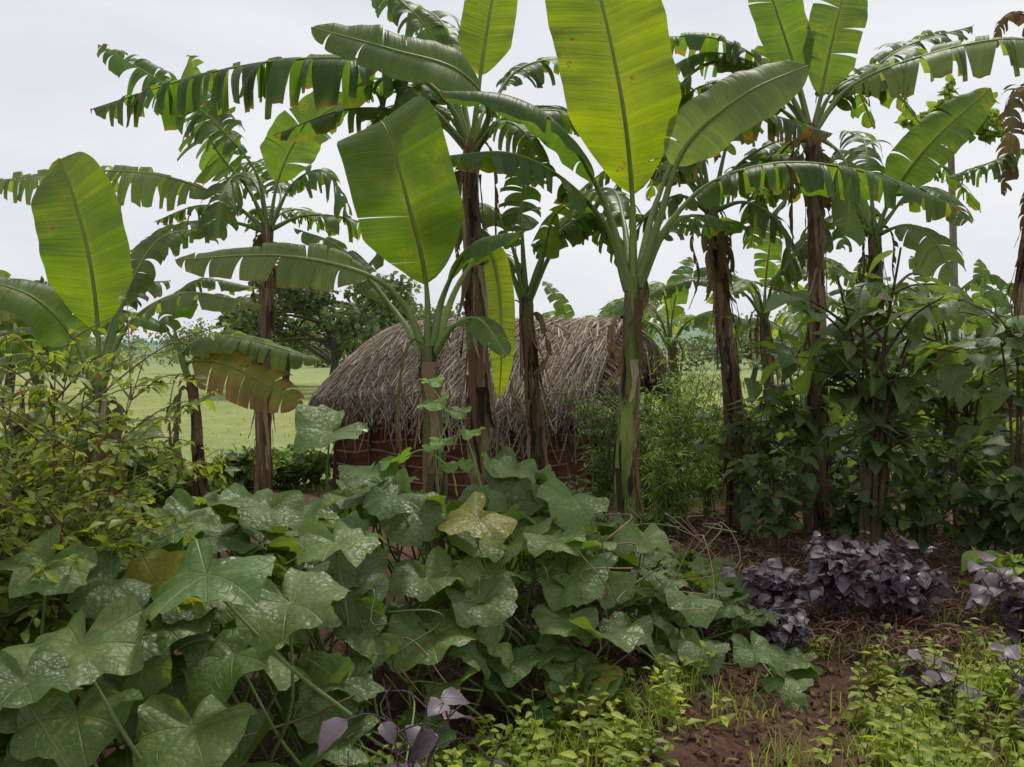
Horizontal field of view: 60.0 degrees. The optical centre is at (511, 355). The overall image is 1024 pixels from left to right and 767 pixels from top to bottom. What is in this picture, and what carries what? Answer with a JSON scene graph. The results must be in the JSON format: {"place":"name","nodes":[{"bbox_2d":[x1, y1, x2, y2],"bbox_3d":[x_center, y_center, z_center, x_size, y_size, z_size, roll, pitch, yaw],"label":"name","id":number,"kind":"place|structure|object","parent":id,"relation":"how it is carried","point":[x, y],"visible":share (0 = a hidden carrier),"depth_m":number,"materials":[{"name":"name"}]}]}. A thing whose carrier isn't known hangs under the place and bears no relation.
{"place":"outdoors","nodes":[
{"label":"outdoors","id":0,"kind":"place"},
{"bbox_2d":[0,384,946,491],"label":"pasture grass","id":1,"kind":"structure","parent":0,"point":[318,488],"depth_m":19.67,"materials":[{"name":"green plant"}]},
{"bbox_2d":[0,318,1023,766],"bbox_3d":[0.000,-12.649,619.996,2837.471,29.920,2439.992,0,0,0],"label":"ground","id":2,"kind":"structure","parent":0,"point":[302,378],"depth_m":4.48,"materials":[{"name":"green plant"}]},
{"bbox_2d":[0,454,81,756],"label":"hedge shrub","id":3,"kind":"object","parent":2,"relation":"on","point":[7,544],"visible":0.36,"depth_m":2.30,"materials":[{"name":"green plant"}]},
{"bbox_2d":[0,276,92,402],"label":"savanna tree","id":4,"kind":"object","parent":2,"relation":"on","point":[47,349],"visible":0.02,"depth_m":33.57,"materials":[{"name":"green plant"}]},
{"bbox_2d":[0,270,117,345],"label":"banana plant","id":5,"kind":"object","parent":2,"relation":"on","point":[7,325],"visible":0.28,"depth_m":9.17,"materials":[{"name":"green plant"}]},
{"bbox_2d":[0,403,123,528],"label":"leafy bush","id":6,"kind":"object","parent":2,"relation":"on","point":[16,429],"visible":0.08,"depth_m":6.82,"materials":[{"name":"green plant"}]},
{"bbox_2d":[0,322,133,425],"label":"banana plant","id":7,"kind":"object","parent":2,"relation":"on","point":[88,348],"visible":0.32,"depth_m":10.83,"materials":[{"name":"green plant"}]},
{"bbox_2d":[0,399,186,516],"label":"leafy bush","id":8,"kind":"object","parent":2,"relation":"on","point":[141,469],"visible":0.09,"depth_m":7.44,"materials":[{"name":"green plant"}]},
{"bbox_2d":[0,296,239,754],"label":"hedge shrub","id":9,"kind":"object","parent":2,"relation":"on","point":[86,533],"visible":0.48,"depth_m":2.63,"materials":[{"name":"green plant"}]},
{"bbox_2d":[0,152,262,530],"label":"banana plant","id":10,"kind":"object","parent":2,"relation":"on","point":[90,262],"visible":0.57,"depth_m":5.16,"materials":[{"name":"green plant"}]},
{"bbox_2d":[119,460,232,524],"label":"leafy bush","id":11,"kind":"object","parent":2,"relation":"on","point":[214,485],"visible":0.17,"depth_m":8.14,"materials":[{"name":"green plant"}]},
{"bbox_2d":[0,44,360,493],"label":"banana plant","id":12,"kind":"object","parent":2,"relation":"on","point":[279,159],"visible":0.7,"depth_m":9.64,"materials":[{"name":"green plant"}]},
{"bbox_2d":[150,318,255,366],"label":"savanna tree","id":13,"kind":"object","parent":2,"relation":"on","point":[182,331],"visible":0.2,"depth_m":75.08,"materials":[{"name":"green plant"}]},
{"bbox_2d":[92,278,321,496],"bbox_3d":[-2.951,0.446,8.153,2.855,2.330,0.707,0,0,20],"label":"banana plant","id":14,"kind":"object","parent":2,"relation":"on","point":[259,384],"visible":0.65,"depth_m":7.72,"materials":[{"name":"green plant"}]},
{"bbox_2d":[206,444,311,488],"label":"leafy bush","id":15,"kind":"object","parent":2,"relation":"on","point":[288,471],"visible":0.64,"depth_m":10.73,"materials":[{"name":"green plant"}]},
{"bbox_2d":[245,289,357,379],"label":"savanna tree","id":16,"kind":"object","parent":2,"relation":"on","point":[314,327],"visible":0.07,"depth_m":45.09,"materials":[{"name":"green plant"}]},
{"bbox_2d":[272,444,332,485],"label":"leafy bush","id":17,"kind":"object","parent":2,"relation":"on","point":[314,471],"visible":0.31,"depth_m":11.38,"materials":[{"name":"green plant"}]},
{"bbox_2d":[214,258,423,374],"bbox_3d":[-8.101,-1.241,37.968,8.976,6.063,9.267,0,0,0],"label":"savanna tree","id":18,"kind":"object","parent":2,"relation":"on","point":[305,303],"visible":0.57,"depth_m":35.85,"materials":[{"name":"green plant"}]},
{"bbox_2d":[90,0,579,487],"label":"banana plant","id":19,"kind":"object","parent":2,"relation":"on","point":[433,58],"visible":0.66,"depth_m":6.53,"materials":[{"name":"green plant"}]},
{"bbox_2d":[175,96,523,607],"bbox_3d":[-0.870,-0.003,5.376,2.074,3.029,0.956,0,0,13],"label":"banana plant","id":20,"kind":"object","parent":2,"relation":"on","point":[399,172],"visible":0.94,"depth_m":5.09,"materials":[{"name":"green plant"}]},
{"bbox_2d":[347,751,410,766],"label":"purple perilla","id":21,"kind":"object","parent":2,"relation":"on","point":[348,760],"visible":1,"depth_m":2.29,"materials":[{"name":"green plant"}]},
{"bbox_2d":[328,300,463,359],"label":"savanna tree","id":22,"kind":"object","parent":2,"relation":"on","point":[452,314],"visible":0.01,"depth_m":44.41,"materials":[{"name":"green plant"}]},
{"bbox_2d":[317,677,484,766],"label":"purple perilla","id":23,"kind":"object","parent":2,"relation":"on","point":[422,741],"visible":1,"depth_m":2.17,"materials":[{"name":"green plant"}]},
{"bbox_2d":[0,374,822,766],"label":"pumpkin patch","id":24,"kind":"object","parent":2,"relation":"on","point":[324,560],"visible":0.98,"depth_m":3.19,"materials":[{"name":"green plant"}]},
{"bbox_2d":[433,725,513,766],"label":"purple perilla","id":25,"kind":"object","parent":2,"relation":"on","point":[500,762],"visible":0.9,"depth_m":2.27,"materials":[{"name":"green plant"}]},
{"bbox_2d":[304,317,681,495],"bbox_3d":[-0.328,0.621,11.527,4.605,2.252,2.943,0,0,26],"label":"thatched hut","id":26,"kind":"object","parent":2,"relation":"on","point":[360,384],"visible":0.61,"depth_m":10.48,"materials":[{"name":"brown plant"}]},
{"bbox_2d":[368,138,643,470],"bbox_3d":[0.050,-0.121,7.259,2.451,3.461,1.506,0,0,0],"label":"banana plant","id":27,"kind":"object","parent":2,"relation":"on","point":[572,227],"visible":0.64,"depth_m":6.98,"materials":[{"name":"green plant"}]},
{"bbox_2d":[43,320,974,369],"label":"distant tree line","id":28,"kind":"object","parent":2,"relation":"on","point":[137,338],"visible":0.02,"depth_m":163.97,"materials":[{"name":"green plant"}]},
{"bbox_2d":[541,281,655,338],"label":"banana plant","id":29,"kind":"object","parent":2,"relation":"on","point":[561,308],"visible":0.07,"depth_m":14.02,"materials":[{"name":"green plant"}]},
{"bbox_2d":[549,367,656,517],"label":"feathery shrub","id":30,"kind":"object","parent":2,"relation":"on","point":[603,478],"visible":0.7,"depth_m":8.56,"materials":[{"name":"green plant"}]},
{"bbox_2d":[598,371,680,517],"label":"feathery shrub","id":31,"kind":"object","parent":2,"relation":"on","point":[646,499],"visible":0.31,"depth_m":8.54,"materials":[{"name":"green plant"}]},
{"bbox_2d":[284,617,1023,766],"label":"weed groundcover","id":32,"kind":"object","parent":2,"relation":"on","point":[443,757],"visible":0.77,"depth_m":3.38,"materials":[{"name":"green plant"}]},
{"bbox_2d":[900,648,988,724],"bbox_3d":[1.777,1.384,3.679,0.323,0.316,0.289,0,0,38],"label":"purple perilla","id":33,"kind":"object","parent":32,"relation":"on","point":[938,674],"visible":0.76,"depth_m":3.69,"materials":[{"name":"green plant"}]},
{"bbox_2d":[597,297,715,415],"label":"banana plant","id":34,"kind":"object","parent":2,"relation":"on","point":[607,307],"visible":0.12,"depth_m":16.85,"materials":[{"name":"green plant"}]},
{"bbox_2d":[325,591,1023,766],"bbox_3d":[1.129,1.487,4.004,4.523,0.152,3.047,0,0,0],"label":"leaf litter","id":35,"kind":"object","parent":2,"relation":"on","point":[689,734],"visible":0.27,"depth_m":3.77,"materials":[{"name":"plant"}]},
{"bbox_2d":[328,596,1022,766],"bbox_3d":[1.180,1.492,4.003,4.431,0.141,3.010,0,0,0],"label":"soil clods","id":36,"kind":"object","parent":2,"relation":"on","point":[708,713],"visible":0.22,"depth_m":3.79,"materials":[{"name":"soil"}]},
{"bbox_2d":[637,416,715,538],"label":"feathery shrub","id":37,"kind":"object","parent":2,"relation":"on","point":[664,500],"visible":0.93,"depth_m":7.57,"materials":[{"name":"green plant"}]},
{"bbox_2d":[598,257,755,476],"bbox_3d":[2.163,0.185,12.637,2.457,3.205,3.043,0,0,0],"label":"banana plant","id":38,"kind":"object","parent":2,"relation":"on","point":[672,309],"visible":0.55,"depth_m":12.43,"materials":[{"name":"green plant"}]},
{"bbox_2d":[604,313,756,524],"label":"feathery shrub","id":39,"kind":"object","parent":2,"relation":"on","point":[683,442],"visible":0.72,"depth_m":8.17,"materials":[{"name":"green plant"}]},
{"bbox_2d":[672,594,702,634],"bbox_3d":[0.975,1.437,4.888,0.273,0.235,0.245,0,0,0],"label":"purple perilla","id":40,"kind":"object","parent":2,"relation":"on","point":[697,630],"visible":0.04,"depth_m":4.87,"materials":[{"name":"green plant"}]},
{"bbox_2d":[439,0,962,528],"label":"banana plant","id":41,"kind":"object","parent":2,"relation":"on","point":[621,88],"visible":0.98,"depth_m":5.75,"materials":[{"name":"green plant"}]},
{"bbox_2d":[649,363,753,513],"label":"feathery shrub","id":42,"kind":"object","parent":2,"relation":"on","point":[710,432],"visible":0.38,"depth_m":8.75,"materials":[{"name":"green plant"}]},
{"bbox_2d":[380,602,1023,766],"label":"grass","id":43,"kind":"structure","parent":2,"relation":"on","point":[789,758],"depth_m":3.45,"materials":[{"name":"green plant"}]},
{"bbox_2d":[639,404,773,483],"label":"leafy bush","id":44,"kind":"object","parent":2,"relation":"on","point":[719,467],"visible":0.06,"depth_m":10.96,"materials":[{"name":"green plant"}]},
{"bbox_2d":[579,46,838,529],"bbox_3d":[1.874,-0.686,8.228,2.676,4.558,1.800,0,0,0],"label":"banana plant","id":45,"kind":"object","parent":2,"relation":"on","point":[718,247],"visible":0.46,"depth_m":7.93,"materials":[{"name":"green plant"}]},
{"bbox_2d":[693,405,784,543],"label":"garden egg shrub","id":46,"kind":"object","parent":2,"relation":"on","point":[743,430],"visible":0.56,"depth_m":7.40,"materials":[{"name":"green plant"}]},
{"bbox_2d":[662,311,831,379],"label":"savanna tree","id":47,"kind":"object","parent":2,"relation":"on","point":[744,342],"visible":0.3,"depth_m":59.90,"materials":[{"name":"green plant"}]},
{"bbox_2d":[649,218,855,490],"bbox_3d":[2.995,-0.033,11.003,2.578,3.504,2.885,0,0,25],"label":"banana plant","id":48,"kind":"object","parent":2,"relation":"on","point":[834,268],"visible":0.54,"depth_m":10.96,"materials":[{"name":"green plant"}]},
{"bbox_2d":[720,558,824,616],"bbox_3d":[1.425,1.306,4.883,0.571,0.368,0.397,0,0,24],"label":"purple perilla","id":49,"kind":"object","parent":2,"relation":"on","point":[774,582],"visible":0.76,"depth_m":4.83,"materials":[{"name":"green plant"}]},
{"bbox_2d":[696,396,860,481],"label":"leafy bush","id":50,"kind":"object","parent":2,"relation":"on","point":[782,460],"visible":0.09,"depth_m":10.40,"materials":[{"name":"green plant"}]},
{"bbox_2d":[721,422,836,557],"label":"garden egg shrub","id":51,"kind":"object","parent":2,"relation":"on","point":[777,527],"visible":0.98,"depth_m":6.73,"materials":[{"name":"green plant"}]},
{"bbox_2d":[726,331,838,536],"bbox_3d":[2.240,0.639,7.495,0.971,1.719,0.849,0,0,0],"label":"tree tomato","id":52,"kind":"object","parent":2,"relation":"on","point":[799,417],"visible":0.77,"depth_m":7.34,"materials":[{"name":"green plant"}]},
{"bbox_2d":[576,504,1023,666],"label":"straw mulch","id":53,"kind":"object","parent":2,"relation":"on","point":[916,621],"visible":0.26,"depth_m":5.15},
{"bbox_2d":[741,590,812,649],"bbox_3d":[1.330,1.361,4.517,0.364,0.274,0.515,0,0,0],"label":"purple perilla","id":54,"kind":"object","parent":53,"relation":"on","point":[785,628],"visible":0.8,"depth_m":4.43,"materials":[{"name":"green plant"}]},
{"bbox_2d":[749,381,852,460],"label":"leafy bush","id":55,"kind":"object","parent":2,"relation":"on","point":[781,407],"depth_m":15.04,"materials":[{"name":"green plant"}]},
{"bbox_2d":[734,293,893,399],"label":"banana plant","id":56,"kind":"object","parent":2,"relation":"on","point":[782,319],"visible":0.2,"depth_m":13.53,"materials":[{"name":"green plant"}]},
{"bbox_2d":[769,413,860,510],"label":"garden egg shrub","id":57,"kind":"object","parent":2,"relation":"on","point":[842,455],"visible":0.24,"depth_m":7.75,"materials":[{"name":"green plant"}]},
{"bbox_2d":[741,326,907,383],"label":"savanna tree","id":58,"kind":"object","parent":2,"relation":"on","point":[893,365],"visible":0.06,"depth_m":49.97,"materials":[{"name":"green plant"}]},
{"bbox_2d":[669,0,1023,538],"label":"banana plant","id":59,"kind":"object","parent":2,"relation":"on","point":[786,29],"visible":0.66,"depth_m":7.48,"materials":[{"name":"green plant"}]},
{"bbox_2d":[778,258,915,450],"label":"banana plant","id":60,"kind":"object","parent":2,"relation":"on","point":[834,307],"visible":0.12,"depth_m":16.03,"materials":[{"name":"green plant"}]},
{"bbox_2d":[794,529,912,620],"bbox_3d":[1.825,1.205,4.895,0.494,0.516,0.661,0,0,-19],"label":"purple perilla","id":61,"kind":"object","parent":2,"relation":"on","point":[840,578],"visible":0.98,"depth_m":4.82,"materials":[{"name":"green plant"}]},
{"bbox_2d":[719,87,992,514],"bbox_3d":[3.452,-0.486,8.711,2.910,4.184,1.819,0,0,-26],"label":"banana plant","id":62,"kind":"object","parent":2,"relation":"on","point":[920,148],"visible":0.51,"depth_m":8.50,"materials":[{"name":"green plant"}]},
{"bbox_2d":[814,466,900,549],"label":"garden egg shrub","id":63,"kind":"object","parent":2,"relation":"on","point":[844,520],"visible":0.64,"depth_m":6.83,"materials":[{"name":"green plant"}]},
{"bbox_2d":[831,414,899,488],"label":"garden egg shrub","id":64,"kind":"object","parent":2,"relation":"on","point":[850,464],"visible":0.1,"depth_m":8.78,"materials":[{"name":"green plant"}]},
{"bbox_2d":[759,247,1000,545],"bbox_3d":[2.563,0.392,6.439,1.657,2.258,1.725,0,0,0],"label":"tree tomato","id":65,"kind":"object","parent":2,"relation":"on","point":[875,398],"visible":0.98,"depth_m":6.36,"materials":[{"name":"green plant"}]},
{"bbox_2d":[837,535,947,623],"bbox_3d":[2.107,1.268,5.039,0.521,0.447,0.530,0,0,-27],"label":"purple perilla","id":66,"kind":"object","parent":2,"relation":"on","point":[895,593],"visible":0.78,"depth_m":4.95,"materials":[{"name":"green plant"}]},
{"bbox_2d":[780,365,1006,478],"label":"leafy bush","id":67,"kind":"object","parent":2,"relation":"on","point":[841,417],"visible":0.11,"depth_m":10.28,"materials":[{"name":"green plant"}]},
{"bbox_2d":[877,562,953,617],"bbox_3d":[2.371,1.373,5.200,0.341,0.295,0.402,0,0,0],"label":"purple perilla","id":68,"kind":"object","parent":2,"relation":"on","point":[945,590],"visible":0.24,"depth_m":5.12,"materials":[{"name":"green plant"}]},
{"bbox_2d":[842,465,995,561],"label":"garden egg shrub","id":69,"kind":"object","parent":2,"relation":"on","point":[917,517],"visible":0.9,"depth_m":6.33,"materials":[{"name":"green plant"}]},
{"bbox_2d":[841,255,1013,478],"bbox_3d":[5.567,0.170,12.141,2.171,3.105,3.105,0,0,0],"label":"banana plant","id":70,"kind":"object","parent":2,"relation":"on","point":[998,281],"visible":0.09,"depth_m":11.55,"materials":[{"name":"green plant"}]},
{"bbox_2d":[887,432,993,538],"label":"garden egg shrub","id":71,"kind":"object","parent":2,"relation":"on","point":[936,461],"visible":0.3,"depth_m":7.64,"materials":[{"name":"green plant"}]},
{"bbox_2d":[891,403,1003,475],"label":"leafy bush","id":72,"kind":"object","parent":2,"relation":"on","point":[929,448],"visible":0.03,"depth_m":10.57,"materials":[{"name":"green plant"}]},
{"bbox_2d":[872,282,1023,545],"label":"tree tomato","id":73,"kind":"object","parent":2,"relation":"on","point":[944,415],"visible":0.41,"depth_m":7.04,"materials":[{"name":"green plant"}]},
{"bbox_2d":[886,281,1012,446],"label":"banana plant","id":74,"kind":"object","parent":2,"relation":"on","point":[990,294],"visible":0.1,"depth_m":10.57,"materials":[{"name":"green plant"}]},
{"bbox_2d":[894,74,1009,473],"bbox_3d":[6.426,-1.004,12.896,1.528,5.809,1.705,0,0,37],"label":"slender tree","id":75,"kind":"object","parent":2,"relation":"on","point":[984,133],"visible":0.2,"depth_m":12.72,"materials":[{"name":"green plant"}]},
{"bbox_2d":[925,309,1011,353],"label":"banana plant","id":76,"kind":"object","parent":2,"relation":"on","point":[955,327],"visible":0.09,"depth_m":9.89,"materials":[{"name":"green plant"}]},
{"bbox_2d":[935,258,1013,421],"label":"banana plant","id":77,"kind":"object","parent":2,"relation":"on","point":[981,269],"visible":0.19,"depth_m":15.00,"materials":[{"name":"green plant"}]},
{"bbox_2d":[930,449,1023,571],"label":"garden egg shrub","id":78,"kind":"object","parent":2,"relation":"on","point":[981,529],"visible":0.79,"depth_m":6.09,"materials":[{"name":"green plant"}]},
{"bbox_2d":[936,406,1023,528],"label":"garden egg shrub","id":79,"kind":"object","parent":2,"relation":"on","point":[1000,470],"visible":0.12,"depth_m":7.67,"materials":[{"name":"green plant"}]},
{"bbox_2d":[941,297,1023,564],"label":"tree tomato","id":80,"kind":"object","parent":2,"relation":"on","point":[995,398],"visible":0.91,"depth_m":6.19,"materials":[{"name":"green plant"}]},
{"bbox_2d":[943,447,1023,558],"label":"garden egg shrub","id":81,"kind":"object","parent":2,"relation":"on","point":[1012,503],"visible":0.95,"depth_m":5.88,"materials":[{"name":"green plant"}]},
{"bbox_2d":[944,11,1023,475],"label":"banana plant","id":82,"kind":"object","parent":2,"relation":"on","point":[1007,161],"visible":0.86,"depth_m":7.83,"materials":[{"name":"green plant"}]},
{"bbox_2d":[950,546,1023,633],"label":"pepper plant","id":83,"kind":"object","parent":2,"relation":"on","point":[1010,559],"visible":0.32,"depth_m":4.91,"materials":[{"name":"green plant"}]},
{"bbox_2d":[973,406,1009,468],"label":"leafy bush","id":84,"kind":"object","parent":2,"relation":"on","point":[992,413],"visible":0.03,"depth_m":10.31,"materials":[{"name":"green plant"}]},
{"bbox_2d":[965,552,1023,646],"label":"purple perilla","id":85,"kind":"object","parent":2,"relation":"on","point":[1010,606],"visible":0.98,"depth_m":4.50,"materials":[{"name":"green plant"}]},
{"bbox_2d":[987,637,1023,728],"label":"purple perilla","id":86,"kind":"object","parent":2,"relation":"on","point":[1011,652],"visible":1,"depth_m":3.47,"materials":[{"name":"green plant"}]},
{"bbox_2d":[0,0,1023,342],"label":"sky","id":87,"kind":"structure","parent":0,"point":[52,74],"materials":[{"name":"white"}]}
]}

